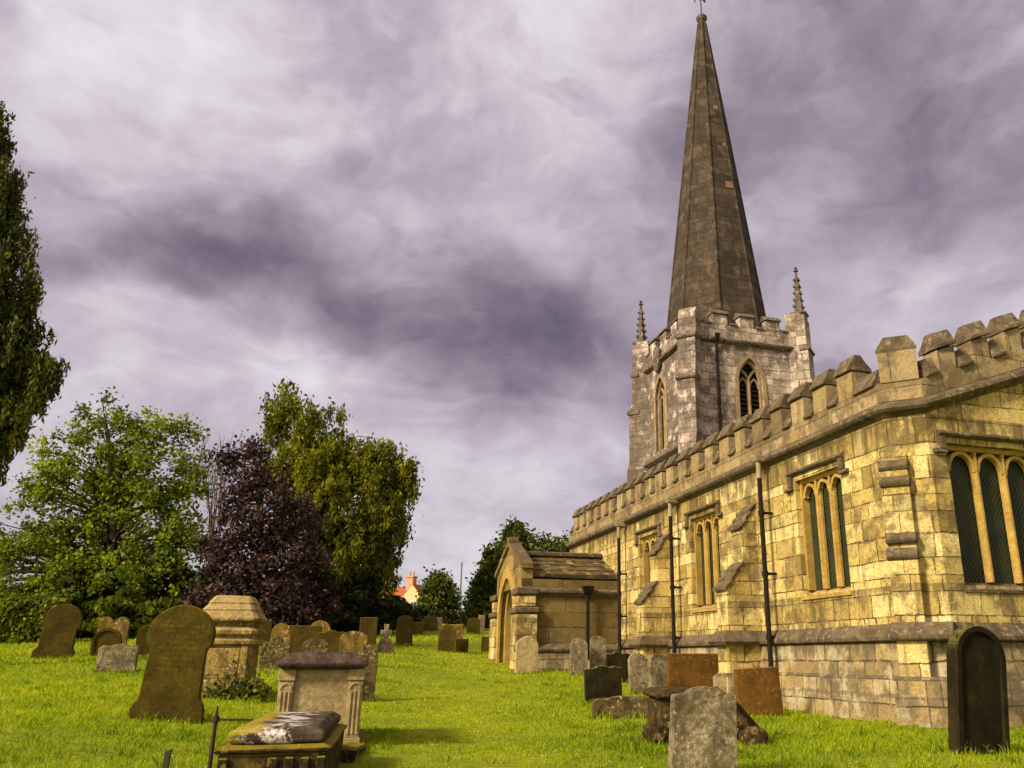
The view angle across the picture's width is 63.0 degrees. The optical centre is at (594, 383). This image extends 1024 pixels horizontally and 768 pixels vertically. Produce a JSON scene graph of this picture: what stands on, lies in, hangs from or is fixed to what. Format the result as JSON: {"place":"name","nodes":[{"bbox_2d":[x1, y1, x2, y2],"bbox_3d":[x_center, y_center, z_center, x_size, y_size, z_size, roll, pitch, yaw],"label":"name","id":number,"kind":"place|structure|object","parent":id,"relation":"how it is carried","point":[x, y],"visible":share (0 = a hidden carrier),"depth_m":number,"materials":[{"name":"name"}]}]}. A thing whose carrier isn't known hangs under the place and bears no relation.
{"place":"outdoors","nodes":[
{"label":"outdoors","id":0,"kind":"place"},
{"bbox_2d":[0,624,1023,767],"bbox_3d":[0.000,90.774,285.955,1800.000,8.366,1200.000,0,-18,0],"label":"ground","id":1,"kind":"structure","parent":0,"point":[414,757],"depth_m":10.34,"materials":[{"name":"green plant"}]},
{"bbox_2d":[0,101,70,486],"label":"weeping cypress tree","id":2,"kind":"object","parent":1,"relation":"on","point":[27,389],"visible":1,"depth_m":22.45,"materials":[{"name":"green plant"}]},
{"bbox_2d":[0,595,70,643],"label":"hedge","id":3,"kind":"object","parent":1,"relation":"on","point":[21,618],"visible":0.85,"depth_m":29.77,"materials":[{"name":"green plant"}]},
{"bbox_2d":[0,591,81,605],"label":"hedge","id":4,"kind":"object","parent":1,"relation":"on","point":[74,598],"visible":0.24,"depth_m":32.63,"materials":[{"name":"green plant"}]},
{"bbox_2d":[31,604,82,658],"bbox_3d":[-14.880,6.988,23.034,1.042,1.718,0.170,10,-20,-16],"label":"gravestone","id":5,"kind":"object","parent":1,"relation":"on","point":[61,624],"visible":0.82,"depth_m":23.00,"materials":[{"name":"stone"}]},
{"bbox_2d":[26,568,150,636],"bbox_3d":[-21.116,9.249,34.793,6.293,2.888,4.616,0,-18,0],"label":"shrub","id":6,"kind":"object","parent":1,"relation":"on","point":[106,591],"visible":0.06,"depth_m":34.19,"materials":[{"name":"green plant"}]},
{"bbox_2d":[89,628,121,655],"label":"gravestone","id":7,"kind":"object","parent":1,"relation":"on","point":[107,637],"visible":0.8,"depth_m":23.42,"materials":[{"name":"stone"}]},
{"bbox_2d":[0,386,220,612],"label":"sycamore tree","id":8,"kind":"object","parent":1,"relation":"on","point":[112,496],"visible":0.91,"depth_m":36.22,"materials":[{"name":"green plant"}]},
{"bbox_2d":[97,617,129,644],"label":"gravestone","id":9,"kind":"object","parent":1,"relation":"on","point":[121,625],"visible":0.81,"depth_m":25.55,"materials":[{"name":"stone"}]},
{"bbox_2d":[95,643,139,672],"bbox_3d":[-10.685,6.270,18.549,0.813,0.896,0.135,5,-19,-15],"label":"gravestone","id":10,"kind":"object","parent":1,"relation":"on","point":[119,656],"visible":0.73,"depth_m":18.54,"materials":[{"name":"grey stone"}]},
{"bbox_2d":[76,585,190,637],"bbox_3d":[-18.891,9.309,33.832,4.968,2.273,4.330,0,-18,0],"label":"shrub","id":11,"kind":"object","parent":1,"relation":"on","point":[130,604],"visible":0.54,"depth_m":32.77,"materials":[{"name":"green plant"}]},
{"bbox_2d":[135,628,148,656],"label":"gravestone","id":12,"kind":"object","parent":1,"relation":"on","point":[141,641],"visible":0.28,"depth_m":23.15,"materials":[{"name":"stone"}]},
{"bbox_2d":[162,749,171,767],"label":"iron stake","id":13,"kind":"object","parent":1,"relation":"on","point":[167,757],"visible":1,"depth_m":6.31,"materials":[{"name":"metal"}]},
{"bbox_2d":[129,605,215,723],"bbox_3d":[-5.023,3.461,9.922,0.801,1.584,0.153,7,-19,-13],"label":"gravestone","id":14,"kind":"object","parent":1,"relation":"on","point":[180,640],"visible":0.89,"depth_m":9.89,"materials":[{"name":"stone"}]},
{"bbox_2d":[136,557,223,624],"bbox_3d":[-18.137,9.215,35.940,5.435,3.491,4.408,0,-18,0],"label":"shrub","id":15,"kind":"object","parent":1,"relation":"on","point":[160,589],"visible":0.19,"depth_m":35.16,"materials":[{"name":"green plant"}]},
{"bbox_2d":[199,431,233,567],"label":"bare tree","id":16,"kind":"object","parent":1,"relation":"on","point":[211,524],"visible":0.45,"depth_m":44.10,"materials":[{"name":"brown plant"}]},
{"bbox_2d":[207,705,252,767],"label":"railing post","id":17,"kind":"object","parent":1,"relation":"on","point":[216,718],"visible":1,"depth_m":6.59,"materials":[{"name":"metal"}]},
{"bbox_2d":[201,595,267,697],"bbox_3d":[-6.231,4.607,14.119,1.028,1.928,1.032,3,-19,-10],"label":"pedestal tomb","id":18,"kind":"object","parent":1,"relation":"on","point":[238,620],"visible":0.59,"depth_m":13.84,"materials":[{"name":"stone"}]},
{"bbox_2d":[201,660,277,701],"bbox_3d":[-5.883,4.865,13.577,1.768,0.661,0.789,-2,-18,6],"label":"ivy clump","id":19,"kind":"object","parent":1,"relation":"on","point":[240,693],"visible":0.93,"depth_m":13.41,"materials":[{"name":"green plant"}]},
{"bbox_2d":[194,571,297,629],"bbox_3d":[-14.643,9.079,33.855,4.869,2.740,4.261,0,-18,0],"label":"shrub","id":20,"kind":"object","parent":1,"relation":"on","point":[205,578],"visible":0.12,"depth_m":32.83,"materials":[{"name":"green plant"}]},
{"bbox_2d":[169,429,353,628],"bbox_3d":[-13.104,6.100,33.913,6.791,8.911,4.399,0,-18,0],"label":"copper plum tree","id":21,"kind":"object","parent":1,"relation":"on","point":[293,594],"visible":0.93,"depth_m":33.29,"materials":[{"name":"purple plant"}]},
{"bbox_2d":[260,620,271,641],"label":"gravestone","id":22,"kind":"object","parent":1,"relation":"on","point":[267,627],"visible":0.34,"depth_m":28.63,"materials":[{"name":"stone"}]},
{"bbox_2d":[259,636,291,670],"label":"gravestone","id":23,"kind":"object","parent":1,"relation":"on","point":[274,651],"visible":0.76,"depth_m":19.10,"materials":[{"name":"grey stone"}]},
{"bbox_2d":[214,711,345,767],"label":"tomb","id":24,"kind":"object","parent":1,"relation":"on","point":[297,739],"visible":0.99,"depth_m":5.96,"materials":[{"name":"stone"}]},
{"bbox_2d":[270,623,291,642],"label":"gravestone","id":25,"kind":"object","parent":1,"relation":"on","point":[283,631],"visible":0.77,"depth_m":21.58,"materials":[{"name":"stone"}]},
{"bbox_2d":[289,625,321,652],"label":"gravestone","id":26,"kind":"object","parent":1,"relation":"on","point":[300,634],"visible":0.28,"depth_m":22.73,"materials":[{"name":"stone"}]},
{"bbox_2d":[302,638,327,652],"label":"gravestone","id":27,"kind":"object","parent":1,"relation":"on","point":[315,645],"visible":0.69,"depth_m":19.73,"materials":[{"name":"grey stone"}]},
{"bbox_2d":[271,570,360,631],"bbox_3d":[-12.199,9.232,34.818,4.715,2.872,4.156,0,-18,0],"label":"shrub","id":28,"kind":"object","parent":1,"relation":"on","point":[332,586],"visible":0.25,"depth_m":34.25,"materials":[{"name":"green plant"}]},
{"bbox_2d":[311,620,330,632],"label":"gravestone","id":29,"kind":"object","parent":1,"relation":"on","point":[325,626],"visible":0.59,"depth_m":23.31,"materials":[{"name":"stone"}]},
{"bbox_2d":[276,652,367,745],"bbox_3d":[-3.097,3.709,9.418,1.013,1.253,2.009,5,-19,-14],"label":"chest tomb","id":30,"kind":"object","parent":1,"relation":"on","point":[328,681],"visible":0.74,"depth_m":8.71,"materials":[{"name":"grey stone"}]},
{"bbox_2d":[316,630,344,651],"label":"gravestone","id":31,"kind":"object","parent":1,"relation":"on","point":[331,638],"visible":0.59,"depth_m":21.98,"materials":[{"name":"stone"}]},
{"bbox_2d":[256,376,424,608],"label":"weeping birch tree","id":32,"kind":"object","parent":1,"relation":"on","point":[380,483],"visible":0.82,"depth_m":40.55,"materials":[{"name":"green plant"}]},
{"bbox_2d":[339,631,366,654],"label":"gravestone","id":33,"kind":"object","parent":1,"relation":"on","point":[353,641],"visible":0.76,"depth_m":20.63,"materials":[{"name":"stone"}]},
{"bbox_2d":[341,741,365,762],"bbox_3d":[-2.385,3.649,8.078,0.195,0.267,0.915,10,-22,-5],"label":"kerb stone","id":34,"kind":"object","parent":1,"relation":"on","point":[351,749],"visible":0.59,"depth_m":7.71,"materials":[{"name":"brown stone"}]},
{"bbox_2d":[315,568,407,632],"bbox_3d":[-10.573,9.730,36.776,4.538,2.984,4.271,0,-18,0],"label":"shrub","id":35,"kind":"object","parent":1,"relation":"on","point":[368,602],"visible":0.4,"depth_m":36.17,"materials":[{"name":"green plant"}]},
{"bbox_2d":[359,617,377,644],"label":"gravestone","id":36,"kind":"object","parent":1,"relation":"on","point":[368,627],"visible":0.51,"depth_m":24.39,"materials":[{"name":"stone"}]},
{"bbox_2d":[361,645,378,701],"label":"gravestone","id":37,"kind":"object","parent":1,"relation":"on","point":[369,655],"visible":0.52,"depth_m":15.15,"materials":[{"name":"grey stone"}]},
{"bbox_2d":[378,624,393,653],"bbox_3d":[-6.252,7.742,24.813,0.515,1.065,0.329,3,-18,-9],"label":"stone cross","id":38,"kind":"object","parent":1,"relation":"on","point":[385,644],"visible":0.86,"depth_m":24.67,"materials":[{"name":"grey stone"}]},
{"bbox_2d":[383,572,422,606],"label":"house","id":39,"kind":"structure","parent":1,"relation":"on","point":[408,592],"depth_m":94.56,"materials":[{"name":"beige paint"}]},
{"bbox_2d":[385,594,422,628],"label":"shrub","id":40,"kind":"object","parent":1,"relation":"on","point":[415,615],"visible":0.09,"depth_m":42.09,"materials":[{"name":"green plant"}]},
{"bbox_2d":[396,616,412,645],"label":"gravestone","id":41,"kind":"object","parent":1,"relation":"on","point":[404,630],"visible":0.89,"depth_m":28.70,"materials":[{"name":"stone"}]},
{"bbox_2d":[413,622,422,634],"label":"gravestone","id":42,"kind":"object","parent":1,"relation":"on","point":[417,627],"visible":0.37,"depth_m":35.47,"materials":[{"name":"stone"}]},
{"bbox_2d":[412,605,428,621],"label":"hedge","id":43,"kind":"object","parent":1,"relation":"on","point":[422,609],"visible":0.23,"depth_m":49.60,"materials":[{"name":"green plant"}]},
{"bbox_2d":[422,615,437,631],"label":"gravestone","id":44,"kind":"object","parent":1,"relation":"on","point":[430,623],"visible":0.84,"depth_m":39.36,"materials":[{"name":"stone"}]},
{"bbox_2d":[412,564,463,611],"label":"round tree","id":45,"kind":"object","parent":1,"relation":"on","point":[439,591],"visible":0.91,"depth_m":59.71,"materials":[{"name":"green plant"}]},
{"bbox_2d":[436,617,441,628],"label":"gravestone","id":46,"kind":"object","parent":1,"relation":"on","point":[439,622],"visible":0.31,"depth_m":40.36,"materials":[{"name":"stone"}]},
{"bbox_2d":[423,608,463,623],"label":"hedge","id":47,"kind":"object","parent":1,"relation":"on","point":[450,617],"visible":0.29,"depth_m":49.19,"materials":[{"name":"green plant"}]},
{"bbox_2d":[438,624,454,652],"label":"gravestone","id":48,"kind":"object","parent":1,"relation":"on","point":[446,640],"visible":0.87,"depth_m":27.16,"materials":[{"name":"stone"}]},
{"bbox_2d":[454,624,462,638],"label":"gravestone","id":49,"kind":"object","parent":1,"relation":"on","point":[458,628],"visible":0.48,"depth_m":32.15,"materials":[{"name":"stone"}]},
{"bbox_2d":[459,562,462,602],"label":"telegraph pole","id":50,"kind":"object","parent":1,"relation":"on","point":[461,564],"visible":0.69,"depth_m":73.16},
{"bbox_2d":[455,638,468,652],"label":"gravestone","id":51,"kind":"object","parent":1,"relation":"on","point":[461,644],"visible":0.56,"depth_m":27.67,"materials":[{"name":"stone"}]},
{"bbox_2d":[467,618,479,633],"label":"gravestone","id":52,"kind":"object","parent":1,"relation":"on","point":[473,625],"visible":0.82,"depth_m":38.37,"materials":[{"name":"stone"}]},
{"bbox_2d":[478,615,484,631],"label":"gravestone","id":53,"kind":"object","parent":1,"relation":"on","point":[481,618],"visible":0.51,"depth_m":39.39,"materials":[{"name":"stone"}]},
{"bbox_2d":[481,637,488,652],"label":"gravestone","id":54,"kind":"object","parent":1,"relation":"on","point":[485,644],"visible":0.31,"depth_m":28.30,"materials":[{"name":"stone"}]},
{"bbox_2d":[456,514,569,626],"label":"leafy tree","id":55,"kind":"object","parent":1,"relation":"on","point":[482,590],"visible":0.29,"depth_m":45.56,"materials":[{"name":"green plant"}]},
{"bbox_2d":[515,636,538,674],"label":"gravestone","id":56,"kind":"object","parent":1,"relation":"on","point":[526,653],"visible":0.82,"depth_m":21.58,"materials":[{"name":"grey stone"}]},
{"bbox_2d":[570,638,587,675],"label":"gravestone","id":57,"kind":"object","parent":1,"relation":"on","point":[578,655],"visible":0.86,"depth_m":21.27,"materials":[{"name":"grey stone"}]},
{"bbox_2d":[590,636,605,667],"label":"gravestone","id":58,"kind":"object","parent":1,"relation":"on","point":[597,650],"visible":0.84,"depth_m":21.68,"materials":[{"name":"grey stone"}]},
{"bbox_2d":[584,665,621,702],"bbox_3d":[0.169,5.840,15.782,0.730,0.923,0.129,3,-18,-16],"label":"gravestone","id":59,"kind":"object","parent":1,"relation":"on","point":[602,681],"visible":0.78,"depth_m":15.77,"materials":[{"name":"black stone"}]},
{"bbox_2d":[605,651,629,682],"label":"gravestone","id":60,"kind":"object","parent":1,"relation":"on","point":[618,659],"visible":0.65,"depth_m":19.27,"materials":[{"name":"black stone"}]},
{"bbox_2d":[591,695,648,719],"bbox_3d":[0.401,5.206,13.007,0.923,0.597,0.165,2,-18,-12],"label":"gravestone","id":61,"kind":"object","parent":1,"relation":"on","point":[621,705],"visible":0.61,"depth_m":12.99,"materials":[{"name":"brown stone"}]},
{"bbox_2d":[628,653,646,694],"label":"gravestone","id":62,"kind":"object","parent":1,"relation":"on","point":[637,671],"visible":0.81,"depth_m":17.10,"materials":[{"name":"grey stone"}]},
{"bbox_2d":[648,654,666,687],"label":"gravestone","id":63,"kind":"object","parent":1,"relation":"on","point":[657,671],"visible":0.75,"depth_m":16.39,"materials":[{"name":"grey stone"}]},
{"bbox_2d":[666,653,718,686],"bbox_3d":[1.941,5.865,16.262,1.066,1.115,0.108,4,-19,-11],"label":"gravestone","id":64,"kind":"object","parent":1,"relation":"on","point":[688,669],"visible":0.45,"depth_m":16.29,"materials":[{"name":"orange stone"}]},
{"bbox_2d":[669,685,737,767],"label":"gravestone","id":65,"kind":"object","parent":1,"relation":"on","point":[703,726],"visible":1,"depth_m":6.78,"materials":[{"name":"grey stone"}]},
{"bbox_2d":[641,687,768,744],"bbox_3d":[1.177,3.961,9.668,1.420,0.792,1.095,3,-18,-9],"label":"ruined tomb","id":66,"kind":"object","parent":1,"relation":"on","point":[656,726],"visible":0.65,"depth_m":9.34,"materials":[{"name":"stone"}]},
{"bbox_2d":[488,0,1023,728],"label":"church","id":67,"kind":"structure","parent":1,"relation":"on","point":[844,538],"depth_m":15.68,"materials":[{"name":"stone"}]},
{"bbox_2d":[633,522,662,586],"bbox_3d":[1.526,4.942,21.826,0.359,2.347,1.974,6,-19,-17],"label":"window","id":68,"kind":"structure","parent":67,"relation":"in","point":[648,541],"depth_m":22.43,"materials":[{"name":"stone"}]},
{"bbox_2d":[682,499,722,612],"bbox_3d":[2.573,3.928,18.749,0.357,2.347,2.021,6,-19,-17],"label":"window","id":69,"kind":"structure","parent":67,"relation":"in","point":[706,530],"depth_m":18.99,"materials":[{"name":"stone"}]},
{"bbox_2d":[783,451,852,599],"bbox_3d":[4.021,2.523,14.483,0.357,2.347,1.983,6,-19,-17],"label":"window","id":70,"kind":"structure","parent":67,"relation":"in","point":[823,519],"depth_m":14.61,"materials":[{"name":"stone"}]},
{"bbox_2d":[933,429,1023,593],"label":"window","id":71,"kind":"structure","parent":67,"relation":"in","point":[987,485],"depth_m":12.87,"materials":[{"name":"stone"}]},
{"bbox_2d":[733,666,783,717],"bbox_3d":[2.660,5.111,13.403,0.755,1.007,0.110,0,-18,-10],"label":"gravestone","id":72,"kind":"object","parent":1,"relation":"on","point":[757,690],"visible":0.59,"depth_m":13.40,"materials":[{"name":"orange stone"}]},
{"bbox_2d":[946,626,1010,754],"bbox_3d":[3.856,3.206,8.343,0.625,1.483,0.160,14,-22,-16],"label":"gravestone","id":73,"kind":"object","parent":1,"relation":"on","point":[977,696],"visible":0.99,"depth_m":8.33,"materials":[{"name":"black stone"}]},
{"bbox_2d":[0,0,1023,611],"label":"sky","id":74,"kind":"structure","parent":0,"point":[448,223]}
]}

